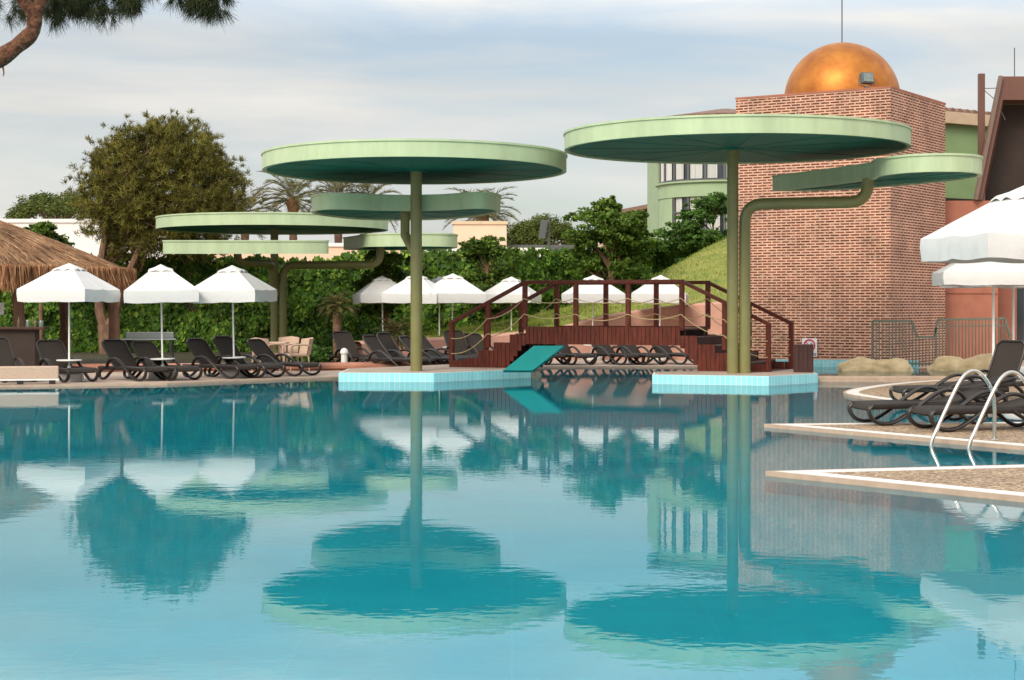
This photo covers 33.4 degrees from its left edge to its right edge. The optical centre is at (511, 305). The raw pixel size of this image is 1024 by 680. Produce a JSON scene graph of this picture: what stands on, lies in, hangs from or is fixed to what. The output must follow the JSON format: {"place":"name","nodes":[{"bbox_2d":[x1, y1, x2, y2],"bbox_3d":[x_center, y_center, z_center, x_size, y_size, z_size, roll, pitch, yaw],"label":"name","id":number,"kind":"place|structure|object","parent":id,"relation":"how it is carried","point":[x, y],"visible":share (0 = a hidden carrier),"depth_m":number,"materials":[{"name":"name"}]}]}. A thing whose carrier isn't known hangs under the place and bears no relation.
{"place":"outdoors","nodes":[
{"label":"outdoors","id":0,"kind":"place"},
{"bbox_2d":[0,219,183,263],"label":"building","id":1,"kind":"structure","parent":0,"point":[87,244],"depth_m":76.00,"materials":[{"name":"paint"}]},
{"bbox_2d":[208,243,406,261],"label":"building","id":2,"kind":"structure","parent":0,"point":[336,249],"depth_m":78.00,"materials":[{"name":"paint"}]},
{"bbox_2d":[452,221,507,247],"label":"building","id":3,"kind":"structure","parent":0,"point":[466,230],"depth_m":86.00,"materials":[{"name":"paint"}]},
{"bbox_2d":[0,368,1023,679],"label":"pool water","id":4,"kind":"structure","parent":0,"point":[594,524],"depth_m":12.46,"materials":[{"name":"liquid"}]},
{"bbox_2d":[531,369,541,378],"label":"stone block","id":5,"kind":"structure","parent":4,"relation":"in","point":[536,374],"depth_m":39.29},
{"bbox_2d":[0,359,1023,384],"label":"pool deck","id":6,"kind":"structure","parent":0,"point":[115,377],"depth_m":40.53,"materials":[{"name":"stone"}]},
{"bbox_2d":[0,337,37,382],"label":"sun lounger","id":7,"kind":"object","parent":6,"relation":"on","point":[7,358],"visible":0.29,"depth_m":37.95,"materials":[{"name":"brown plastic"}]},
{"bbox_2d":[0,327,49,365],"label":"bar counter","id":8,"kind":"object","parent":6,"relation":"on","point":[23,345],"visible":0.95,"depth_m":40.85,"materials":[{"name":"brown wood"}]},
{"bbox_2d":[36,339,98,382],"bbox_3d":[-9.815,1.210,37.492,0.754,0.904,1.816,0,0,-40],"label":"sun lounger","id":9,"kind":"object","parent":6,"relation":"on","point":[51,351],"visible":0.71,"depth_m":37.83,"materials":[{"name":"brown plastic"}]},
{"bbox_2d":[16,263,119,381],"bbox_3d":[-9.758,0.362,37.600,1.646,2.597,1.646,0,0,14],"label":"parasol","id":10,"kind":"object","parent":6,"relation":"on","point":[68,282],"visible":0.93,"depth_m":37.07,"materials":[{"name":"white fabric"}]},
{"bbox_2d":[0,220,137,363],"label":"thatched hut","id":11,"kind":"object","parent":6,"relation":"on","point":[27,256],"visible":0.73,"depth_m":42.86,"materials":[{"name":"plant"}]},
{"bbox_2d":[0,0,238,75],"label":"foreground pine","id":12,"kind":"object","parent":6,"relation":"on","point":[32,14],"visible":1,"depth_m":9.23,"materials":[{"name":"green plant"}]},
{"bbox_2d":[98,339,172,381],"bbox_3d":[-8.406,1.210,38.006,1.816,0.904,0.754,0,0,42],"label":"sun lounger","id":13,"kind":"object","parent":6,"relation":"on","point":[119,354],"visible":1,"depth_m":38.23,"materials":[{"name":"brown plastic"}]},
{"bbox_2d":[123,264,198,379],"bbox_3d":[-7.919,0.362,38.574,1.646,2.597,1.646,-1,1,-12],"label":"parasol","id":14,"kind":"object","parent":6,"relation":"on","point":[160,283],"visible":0.92,"depth_m":37.90,"materials":[{"name":"white fabric"}]},
{"bbox_2d":[128,340,202,380],"bbox_3d":[-7.791,1.230,38.277,1.830,0.865,0.754,0,0,42],"label":"sun lounger","id":15,"kind":"object","parent":6,"relation":"on","point":[147,350],"visible":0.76,"depth_m":38.48,"materials":[{"name":"brown plastic"}]},
{"bbox_2d":[40,352,384,363],"bbox_3d":[-13.200,1.635,52.350,21.600,0.020,18.300,0,0,0],"label":"planting bed","id":16,"kind":"object","parent":6,"relation":"on","point":[98,358],"depth_m":53.44,"materials":[{"name":"soil"}]},
{"bbox_2d":[23,220,74,339],"bbox_3d":[-15.752,-0.432,56.726,2.418,4.864,2.315,0,0,0],"label":"leafy tree","id":17,"kind":"object","parent":16,"relation":"on","point":[47,228],"visible":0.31,"depth_m":56.41,"materials":[{"name":"green plant"}]},
{"bbox_2d":[121,332,178,362],"bbox_3d":[-10.082,1.181,47.495,1.500,0.889,1.011,0,0,-6],"label":"table tennis","id":18,"kind":"object","parent":16,"relation":"on","point":[130,336],"visible":0.72,"depth_m":47.47,"materials":[{"name":"white paint"}]},
{"bbox_2d":[60,108,265,353],"bbox_3d":[-12.092,-2.549,58.551,6.601,8.630,4.886,0,0,18],"label":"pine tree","id":19,"kind":"object","parent":16,"relation":"on","point":[126,208],"visible":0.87,"depth_m":57.65,"materials":[{"name":"green plant"}]},
{"bbox_2d":[281,344,319,361],"bbox_3d":[-5.757,1.330,46.552,1.061,0.656,0.768,0,0,0],"label":"shrub","id":20,"kind":"object","parent":16,"relation":"on","point":[313,356],"visible":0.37,"depth_m":46.36,"materials":[{"name":"green plant"}]},
{"bbox_2d":[155,212,457,352],"bbox_3d":[-6.445,-0.562,53.705,9.540,4.405,7.899,0,0,0],"label":"disc canopy","id":21,"kind":"object","parent":16,"relation":"on","point":[273,225],"visible":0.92,"depth_m":51.96,"materials":[{"name":"metal"}]},
{"bbox_2d":[314,345,333,362],"bbox_3d":[-5.308,1.392,47.376,0.935,0.602,0.892,0,0,0],"label":"shrub","id":22,"kind":"object","parent":16,"relation":"on","point":[324,352],"visible":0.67,"depth_m":47.21,"materials":[{"name":"green plant"}]},
{"bbox_2d":[317,291,358,361],"bbox_3d":[-4.845,0.655,47.312,1.189,2.150,1.158,0,0,-35],"label":"young palm","id":23,"kind":"object","parent":16,"relation":"on","point":[336,303],"visible":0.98,"depth_m":47.20,"materials":[{"name":"green plant"}]},
{"bbox_2d":[340,348,347,361],"bbox_3d":[-4.482,1.395,45.600,0.220,0.530,0.220,0,0,0],"label":"bollard lamp","id":24,"kind":"object","parent":16,"relation":"on","point":[343,352],"visible":0.84,"depth_m":45.53,"materials":[{"name":"white plastic"}]},
{"bbox_2d":[328,331,374,361],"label":"sun lounger","id":25,"kind":"object","parent":16,"relation":"on","point":[343,339],"visible":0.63,"depth_m":46.91,"materials":[{"name":"brown plastic"}]},
{"bbox_2d":[352,276,396,330],"bbox_3d":[-4.061,0.362,53.524,1.646,2.597,1.646,-1,-1,-14],"label":"parasol","id":26,"kind":"object","parent":16,"relation":"on","point":[371,292],"visible":0.56,"depth_m":52.97,"materials":[{"name":"white fabric"}]},
{"bbox_2d":[350,250,409,331],"bbox_3d":[-4.189,-0.023,55.651,2.192,3.846,1.939,0,0,0],"label":"leafy tree","id":27,"kind":"object","parent":16,"relation":"on","point":[386,267],"visible":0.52,"depth_m":55.29,"materials":[{"name":"green plant"}]},
{"bbox_2d":[371,317,409,351],"bbox_3d":[-3.295,0.898,48.221,1.430,1.203,1.396,0,0,-31],"label":"young palm","id":28,"kind":"object","parent":16,"relation":"on","point":[395,327],"visible":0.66,"depth_m":48.05,"materials":[{"name":"green plant"}]},
{"bbox_2d":[381,276,447,303],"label":"parasol","id":29,"kind":"object","parent":16,"relation":"on","point":[399,292],"visible":0.47,"depth_m":48.79,"materials":[{"name":"white fabric"}]},
{"bbox_2d":[182,338,260,378],"bbox_3d":[-6.698,1.210,39.257,1.816,0.904,0.754,0,0,35],"label":"sun lounger","id":30,"kind":"object","parent":6,"relation":"on","point":[203,353],"visible":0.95,"depth_m":39.36,"materials":[{"name":"brown plastic"}]},
{"bbox_2d":[187,265,277,377],"bbox_3d":[-6.469,0.362,39.585,1.646,2.597,1.646,-1,1,10],"label":"parasol","id":31,"kind":"object","parent":6,"relation":"on","point":[232,284],"visible":0.93,"depth_m":39.02,"materials":[{"name":"white fabric"}]},
{"bbox_2d":[42,361,448,371],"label":"kerb","id":32,"kind":"structure","parent":6,"relation":"on","point":[337,365],"depth_m":43.72,"materials":[{"name":"stone"}]},
{"bbox_2d":[208,335,285,377],"bbox_3d":[-6.173,1.183,39.655,1.816,0.957,0.754,0,0,34],"label":"sun lounger","id":33,"kind":"object","parent":6,"relation":"on","point":[224,345],"visible":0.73,"depth_m":39.80,"materials":[{"name":"brown plastic"}]},
{"bbox_2d":[250,337,281,370],"bbox_3d":[-6.280,1.230,43.238,0.644,0.861,0.717,0,0,30],"label":"wicker armchair","id":34,"kind":"object","parent":6,"relation":"on","point":[266,341],"visible":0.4,"depth_m":43.09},
{"bbox_2d":[246,339,321,375],"bbox_3d":[-5.473,1.230,40.654,1.829,0.865,0.754,0,0,32],"label":"sun lounger","id":35,"kind":"object","parent":6,"relation":"on","point":[262,350],"visible":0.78,"depth_m":40.74,"materials":[{"name":"brown plastic"}]},
{"bbox_2d":[271,336,299,361],"bbox_3d":[-5.871,1.230,44.470,0.644,0.861,0.717,0,0,12],"label":"wicker armchair","id":36,"kind":"object","parent":6,"relation":"on","point":[291,340],"visible":0.43,"depth_m":44.70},
{"bbox_2d":[282,337,312,371],"bbox_3d":[-5.354,1.230,42.934,0.717,0.861,0.644,0,0,-28],"label":"wicker armchair","id":37,"kind":"object","parent":6,"relation":"on","point":[305,345],"visible":0.8,"depth_m":42.89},
{"bbox_2d":[0,366,696,386],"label":"coping","id":38,"kind":"object","parent":6,"relation":"on","point":[167,383],"visible":0.46,"depth_m":37.60,"materials":[{"name":"stone"}]},
{"bbox_2d":[0,366,58,383],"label":"wicker bench","id":39,"kind":"object","parent":38,"relation":"on","point":[20,374],"visible":1,"depth_m":35.82,"materials":[{"name":"beige wicker"}]},
{"bbox_2d":[0,237,722,352],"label":"ivy wall","id":40,"kind":"structure","parent":6,"relation":"on","point":[307,289],"depth_m":60.08,"materials":[{"name":"plant"}]},
{"bbox_2d":[359,335,430,366],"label":"sun lounger","id":41,"kind":"object","parent":6,"relation":"on","point":[377,348],"visible":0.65,"depth_m":44.20,"materials":[{"name":"brown plastic"}]},
{"bbox_2d":[371,332,441,364],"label":"sun lounger","id":42,"kind":"object","parent":6,"relation":"on","point":[387,340],"visible":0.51,"depth_m":45.19,"materials":[{"name":"brown plastic"}]},
{"bbox_2d":[399,336,466,364],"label":"sun lounger","id":43,"kind":"object","parent":6,"relation":"on","point":[405,341],"visible":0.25,"depth_m":44.98,"materials":[{"name":"brown plastic"}]},
{"bbox_2d":[430,276,463,335],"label":"parasol","id":44,"kind":"object","parent":6,"relation":"on","point":[437,279],"visible":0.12,"depth_m":54.49,"materials":[{"name":"white fabric"}]},
{"bbox_2d":[422,334,477,357],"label":"sun lounger","id":45,"kind":"object","parent":6,"relation":"on","point":[426,343],"visible":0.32,"depth_m":46.12,"materials":[{"name":"brown plastic"}]},
{"bbox_2d":[430,273,485,347],"bbox_3d":[-1.734,0.362,49.504,1.646,2.597,1.646,1,0,-13],"label":"parasol","id":46,"kind":"object","parent":6,"relation":"on","point":[452,288],"visible":0.73,"depth_m":48.85,"materials":[{"name":"white fabric"}]},
{"bbox_2d":[443,330,477,355],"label":"sun lounger","id":47,"kind":"object","parent":6,"relation":"on","point":[461,345],"visible":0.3,"depth_m":48.81,"materials":[{"name":"brown plastic"}]},
{"bbox_2d":[464,333,493,352],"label":"sun lounger","id":48,"kind":"object","parent":6,"relation":"on","point":[473,339],"visible":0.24,"depth_m":49.36,"materials":[{"name":"brown plastic"}]},
{"bbox_2d":[484,277,541,329],"bbox_3d":[-0.021,0.362,55.018,1.646,2.597,1.646,0,-1,13],"label":"parasol","id":49,"kind":"object","parent":6,"relation":"on","point":[514,296],"visible":0.55,"depth_m":54.45,"materials":[{"name":"white fabric"}]},
{"bbox_2d":[354,302,721,361],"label":"retaining wall","id":50,"kind":"structure","parent":6,"relation":"on","point":[666,311],"depth_m":52.55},
{"bbox_2d":[516,333,570,364],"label":"sun lounger","id":51,"kind":"object","parent":6,"relation":"on","point":[556,356],"visible":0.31,"depth_m":47.69,"materials":[{"name":"brown plastic"}]},
{"bbox_2d":[507,213,586,248],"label":"stone pine","id":52,"kind":"object","parent":6,"relation":"on","point":[524,232],"visible":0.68,"depth_m":91.00,"materials":[{"name":"green plant"}]},
{"bbox_2d":[545,344,596,364],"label":"sun lounger","id":53,"kind":"object","parent":6,"relation":"on","point":[566,351],"visible":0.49,"depth_m":47.93,"materials":[{"name":"brown plastic"}]},
{"bbox_2d":[561,275,624,359],"bbox_3d":[2.463,0.362,52.012,1.646,2.597,1.646,1,-1,-10],"label":"parasol","id":54,"kind":"object","parent":6,"relation":"on","point":[590,293],"visible":0.58,"depth_m":51.35,"materials":[{"name":"white fabric"}]},
{"bbox_2d":[585,345,644,364],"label":"sun lounger","id":55,"kind":"object","parent":6,"relation":"on","point":[604,351],"visible":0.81,"depth_m":48.19,"materials":[{"name":"brown plastic"}]},
{"bbox_2d":[609,345,668,364],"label":"sun lounger","id":56,"kind":"object","parent":6,"relation":"on","point":[630,349],"visible":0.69,"depth_m":48.23,"materials":[{"name":"brown plastic"}]},
{"bbox_2d":[631,275,688,359],"bbox_3d":[4.511,0.362,52.010,1.646,2.597,1.646,1,0,9],"label":"parasol","id":57,"kind":"object","parent":6,"relation":"on","point":[667,293],"visible":0.65,"depth_m":51.32,"materials":[{"name":"white fabric"}]},
{"bbox_2d":[642,345,692,364],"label":"sun lounger","id":58,"kind":"object","parent":6,"relation":"on","point":[664,349],"visible":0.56,"depth_m":48.63,"materials":[{"name":"brown plastic"}]},
{"bbox_2d":[776,359,918,367],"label":"basin wall","id":59,"kind":"structure","parent":6,"relation":"on","point":[826,362],"depth_m":45.01,"materials":[{"name":"blue tile"}]},
{"bbox_2d":[818,376,959,381],"bbox_3d":[8.300,1.650,38.130,3.400,0.150,0.320,0,0,2],"label":"weir","id":60,"kind":"object","parent":6,"relation":"on","point":[869,378],"visible":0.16,"depth_m":37.98,"materials":[{"name":"stone"}]},
{"bbox_2d":[0,0,1023,252],"label":"sky","id":61,"kind":"structure","parent":0,"point":[285,72],"materials":[{"name":"white"}]},
{"bbox_2d":[355,237,726,343],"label":"lawn","id":62,"kind":"structure","parent":0,"point":[709,272],"depth_m":58.95,"materials":[{"name":"plant"}]},
{"bbox_2d":[449,235,528,320],"bbox_3d":[-0.757,-0.626,58.315,2.832,3.653,2.887,0,0,-31],"label":"leafy tree","id":63,"kind":"object","parent":62,"relation":"on","point":[483,249],"visible":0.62,"depth_m":58.11,"materials":[{"name":"green plant"}]},
{"bbox_2d":[539,219,549,249],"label":"floodlight mast","id":64,"kind":"object","parent":62,"relation":"on","point":[544,225],"visible":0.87,"depth_m":66.15,"materials":[{"name":"grey metal"}]},
{"bbox_2d":[560,195,655,292],"bbox_3d":[3.413,-1.610,60.581,3.431,4.620,3.475,0,0,0],"label":"leafy tree","id":65,"kind":"object","parent":62,"relation":"on","point":[620,236],"visible":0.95,"depth_m":60.05,"materials":[{"name":"green plant"}]},
{"bbox_2d":[619,227,686,279],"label":"shrub","id":66,"kind":"object","parent":62,"relation":"on","point":[664,246],"visible":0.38,"depth_m":66.95,"materials":[{"name":"green plant"}]},
{"bbox_2d":[647,109,735,242],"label":"green house","id":67,"kind":"structure","parent":62,"relation":"on","point":[672,189],"depth_m":74.66,"materials":[{"name":"paint"}]},
{"bbox_2d":[659,163,726,182],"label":"window","id":68,"kind":"structure","parent":67,"relation":"in","point":[667,172],"depth_m":74.22,"materials":[{"name":"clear glass"}]},
{"bbox_2d":[672,196,726,231],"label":"window","id":69,"kind":"structure","parent":67,"relation":"in","point":[677,203],"depth_m":74.26,"materials":[{"name":"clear glass"}]},
{"bbox_2d":[665,191,726,251],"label":"shrub","id":70,"kind":"object","parent":62,"relation":"on","point":[687,232],"visible":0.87,"depth_m":66.51,"materials":[{"name":"green plant"}]},
{"bbox_2d":[508,245,574,250],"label":"building","id":71,"kind":"structure","parent":0,"point":[558,247],"depth_m":87.00,"materials":[{"name":"grey metal"}]},
{"bbox_2d":[599,204,646,246],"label":"balcony house","id":72,"kind":"structure","parent":0,"point":[643,207],"depth_m":96.35,"materials":[{"name":"paint"}]},
{"bbox_2d":[735,0,945,365],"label":"brick tower","id":73,"kind":"structure","parent":0,"point":[835,282],"depth_m":46.38,"materials":[{"name":"brick"}]},
{"bbox_2d":[802,338,816,356],"bbox_3d":[8.056,1.139,46.230,0.440,0.500,0.050,0,0,34],"label":"no diving sign","id":74,"kind":"object","parent":73,"relation":"attached to","point":[809,341],"visible":0.48,"depth_m":46.17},
{"bbox_2d":[858,72,874,87],"bbox_3d":[9.472,-6.009,45.584,0.440,0.429,0.302,0,0,-20],"label":"floodlight","id":75,"kind":"object","parent":73,"relation":"on","point":[866,78],"visible":1,"depth_m":45.48,"materials":[{"name":"grey metal"}]},
{"bbox_2d":[764,422,1023,450],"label":"poolside terrace","id":76,"kind":"structure","parent":0,"point":[1008,436],"depth_m":22.37,"materials":[{"name":"stone"}]},
{"bbox_2d":[847,386,997,425],"bbox_3d":[5.782,1.395,23.916,2.016,0.515,0.754,0,0,-12],"label":"sun lounger","id":77,"kind":"object","parent":76,"relation":"on","point":[960,397],"visible":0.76,"depth_m":23.73,"materials":[{"name":"brown plastic"}]},
{"bbox_2d":[906,390,1023,431],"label":"sun lounger","id":78,"kind":"object","parent":76,"relation":"on","point":[1014,407],"visible":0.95,"depth_m":22.48,"materials":[{"name":"brown plastic"}]},
{"bbox_2d":[920,186,1023,419],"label":"parasol","id":79,"kind":"object","parent":76,"relation":"on","point":[992,230],"visible":0.94,"depth_m":24.42,"materials":[{"name":"white fabric"}]},
{"bbox_2d":[929,369,1023,448],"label":"ladder rails","id":80,"kind":"object","parent":76,"relation":"on","point":[988,401],"visible":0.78,"depth_m":20.76,"materials":[{"name":"metal"}]},
{"bbox_2d":[765,464,1023,501],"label":"poolside terrace","id":81,"kind":"structure","parent":0,"point":[1001,482],"depth_m":16.37,"materials":[{"name":"stone"}]},
{"bbox_2d":[814,367,1018,377],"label":"terrace","id":82,"kind":"structure","parent":0,"point":[827,371],"depth_m":41.20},
{"bbox_2d":[838,357,876,370],"bbox_3d":[8.800,1.469,42.593,1.319,0.382,1.090,0,0,0],"label":"boulder","id":83,"kind":"object","parent":82,"relation":"on","point":[860,364],"visible":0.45,"depth_m":42.30,"materials":[{"name":"stone"}]},
{"bbox_2d":[868,358,913,371],"bbox_3d":[9.370,1.476,42.213,1.115,0.367,0.888,0,0,17],"label":"boulder","id":84,"kind":"object","parent":82,"relation":"on","point":[895,365],"visible":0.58,"depth_m":41.89,"materials":[{"name":"stone"}]},
{"bbox_2d":[872,317,1010,366],"bbox_3d":[10.973,0.930,43.600,3.564,1.265,0.050,0,0,0],"label":"metal railing","id":85,"kind":"object","parent":82,"relation":"on","point":[949,326],"visible":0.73,"depth_m":43.59,"materials":[{"name":"metal"}]},
{"bbox_2d":[927,356,962,370],"bbox_3d":[10.962,1.459,42.778,0.963,0.401,0.880,0,0,-21],"label":"boulder","id":86,"kind":"object","parent":82,"relation":"on","point":[947,363],"visible":0.52,"depth_m":42.55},
{"bbox_2d":[957,353,991,370],"bbox_3d":[11.779,1.424,42.568,1.595,0.471,1.054,0,0,0],"label":"boulder","id":87,"kind":"object","parent":82,"relation":"on","point":[980,361],"visible":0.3,"depth_m":42.31,"materials":[{"name":"stone"}]},
{"bbox_2d":[940,285,1023,373],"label":"parasol","id":88,"kind":"object","parent":82,"relation":"on","point":[1013,319],"visible":0.02,"depth_m":40.49,"materials":[{"name":"white fabric"}]},
{"bbox_2d":[843,380,1023,402],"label":"poolside terrace","id":89,"kind":"structure","parent":0,"point":[877,392],"depth_m":32.41,"materials":[{"name":"stone"}]},
{"bbox_2d":[889,373,1017,401],"bbox_3d":[7.359,1.395,28.382,2.016,0.515,0.754,0,0,-5],"label":"sun lounger","id":90,"kind":"object","parent":89,"relation":"on","point":[903,389],"visible":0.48,"depth_m":28.42,"materials":[{"name":"brown plastic"}]},
{"bbox_2d":[931,262,1023,379],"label":"parasol","id":91,"kind":"object","parent":89,"relation":"on","point":[994,274],"visible":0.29,"depth_m":34.99,"materials":[{"name":"white fabric"}]},
{"bbox_2d":[940,340,1023,399],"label":"sun lounger","id":92,"kind":"object","parent":89,"relation":"on","point":[1008,355],"visible":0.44,"depth_m":30.39,"materials":[{"name":"brown plastic"}]},
{"bbox_2d":[945,107,990,200],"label":"green wing","id":93,"kind":"structure","parent":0,"point":[961,130],"depth_m":56.74,"materials":[{"name":"paint"}]},
{"bbox_2d":[945,198,976,200],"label":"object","id":94,"kind":"structure","parent":93,"relation":"in","point":[946,199],"depth_m":56.49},
{"bbox_2d":[945,48,1023,359],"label":"pavilion","id":95,"kind":"structure","parent":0,"point":[1001,148],"depth_m":49.60,"materials":[{"name":"paint"}]},
{"bbox_2d":[1017,288,1023,359],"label":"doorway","id":96,"kind":"structure","parent":95,"relation":"in","point":[1020,291],"depth_m":52.12,"materials":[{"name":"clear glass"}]},
{"label":"pool floor","id":97,"kind":"structure","parent":0,"visible":0},
{"bbox_2d":[339,364,530,381],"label":"tiled platform","id":98,"kind":"structure","parent":97,"relation":"on","point":[436,373],"depth_m":38.73,"materials":[{"name":"blue tile"}]},
{"bbox_2d":[261,138,567,370],"bbox_3d":[-2.108,-1.002,39.500,7.017,5.004,7.540,0,0,28],"label":"disc canopy","id":99,"kind":"object","parent":98,"relation":"on","point":[415,164],"visible":1,"depth_m":38.93,"materials":[{"name":"metal"}]},
{"bbox_2d":[503,346,563,371],"bbox_3d":[0.486,1.222,39.087,1.500,0.596,0.517,0,0,-37],"label":"pool slide","id":100,"kind":"object","parent":98,"relation":"on","point":[533,358],"visible":1,"depth_m":39.01,"materials":[{"name":"teal paint"}]},
{"bbox_2d":[652,365,817,385],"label":"tiled platform","id":101,"kind":"structure","parent":97,"relation":"on","point":[785,377],"depth_m":36.90,"materials":[{"name":"blue tile"}]},
{"bbox_2d":[449,279,793,371],"bbox_3d":[2.568,0.559,41.092,8.079,2.322,2.158,0,0,24],"label":"footbridge","id":102,"kind":"object","parent":101,"relation":"on","point":[703,348],"visible":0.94,"depth_m":40.47,"materials":[{"name":"red wood"}]},
{"bbox_2d":[563,114,982,373],"bbox_3d":[5.522,-1.160,37.800,8.773,5.320,7.630,0,0,0],"label":"disc canopy","id":103,"kind":"object","parent":101,"relation":"on","point":[732,141],"visible":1,"depth_m":37.14,"materials":[{"name":"metal"}]},
{"bbox_2d":[793,344,813,372],"bbox_3d":[6.578,1.188,38.500,0.440,0.625,0.420,0,0,11],"label":"wooden bin","id":104,"kind":"object","parent":101,"relation":"on","point":[803,357],"visible":1,"depth_m":38.30,"materials":[{"name":"brown wood"}]},
{"label":"ground","id":105,"kind":"structure","parent":0,"visible":0},
{"bbox_2d":[3,190,94,218],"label":"stone pine","id":106,"kind":"object","parent":105,"relation":"on","point":[51,206],"visible":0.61,"depth_m":94.36,"materials":[{"name":"green plant"}]},
{"bbox_2d":[233,182,285,239],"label":"palm tree","id":107,"kind":"object","parent":105,"relation":"on","point":[244,237],"visible":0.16,"depth_m":107.82,"materials":[{"name":"green plant"}]},
{"bbox_2d":[250,170,332,239],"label":"palm tree","id":108,"kind":"object","parent":105,"relation":"on","point":[293,203],"visible":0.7,"depth_m":109.60,"materials":[{"name":"green plant"}]},
{"bbox_2d":[302,180,379,242],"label":"palm tree","id":109,"kind":"object","parent":105,"relation":"on","point":[336,186],"visible":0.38,"depth_m":111.77,"materials":[{"name":"green plant"}]},
{"bbox_2d":[338,183,402,232],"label":"palm tree","id":110,"kind":"object","parent":105,"relation":"on","point":[366,190],"visible":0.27,"depth_m":113.47,"materials":[{"name":"green plant"}]},
{"bbox_2d":[443,186,520,240],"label":"palm tree","id":111,"kind":"object","parent":105,"relation":"on","point":[487,217],"visible":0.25,"depth_m":109.61,"materials":[{"name":"green plant"}]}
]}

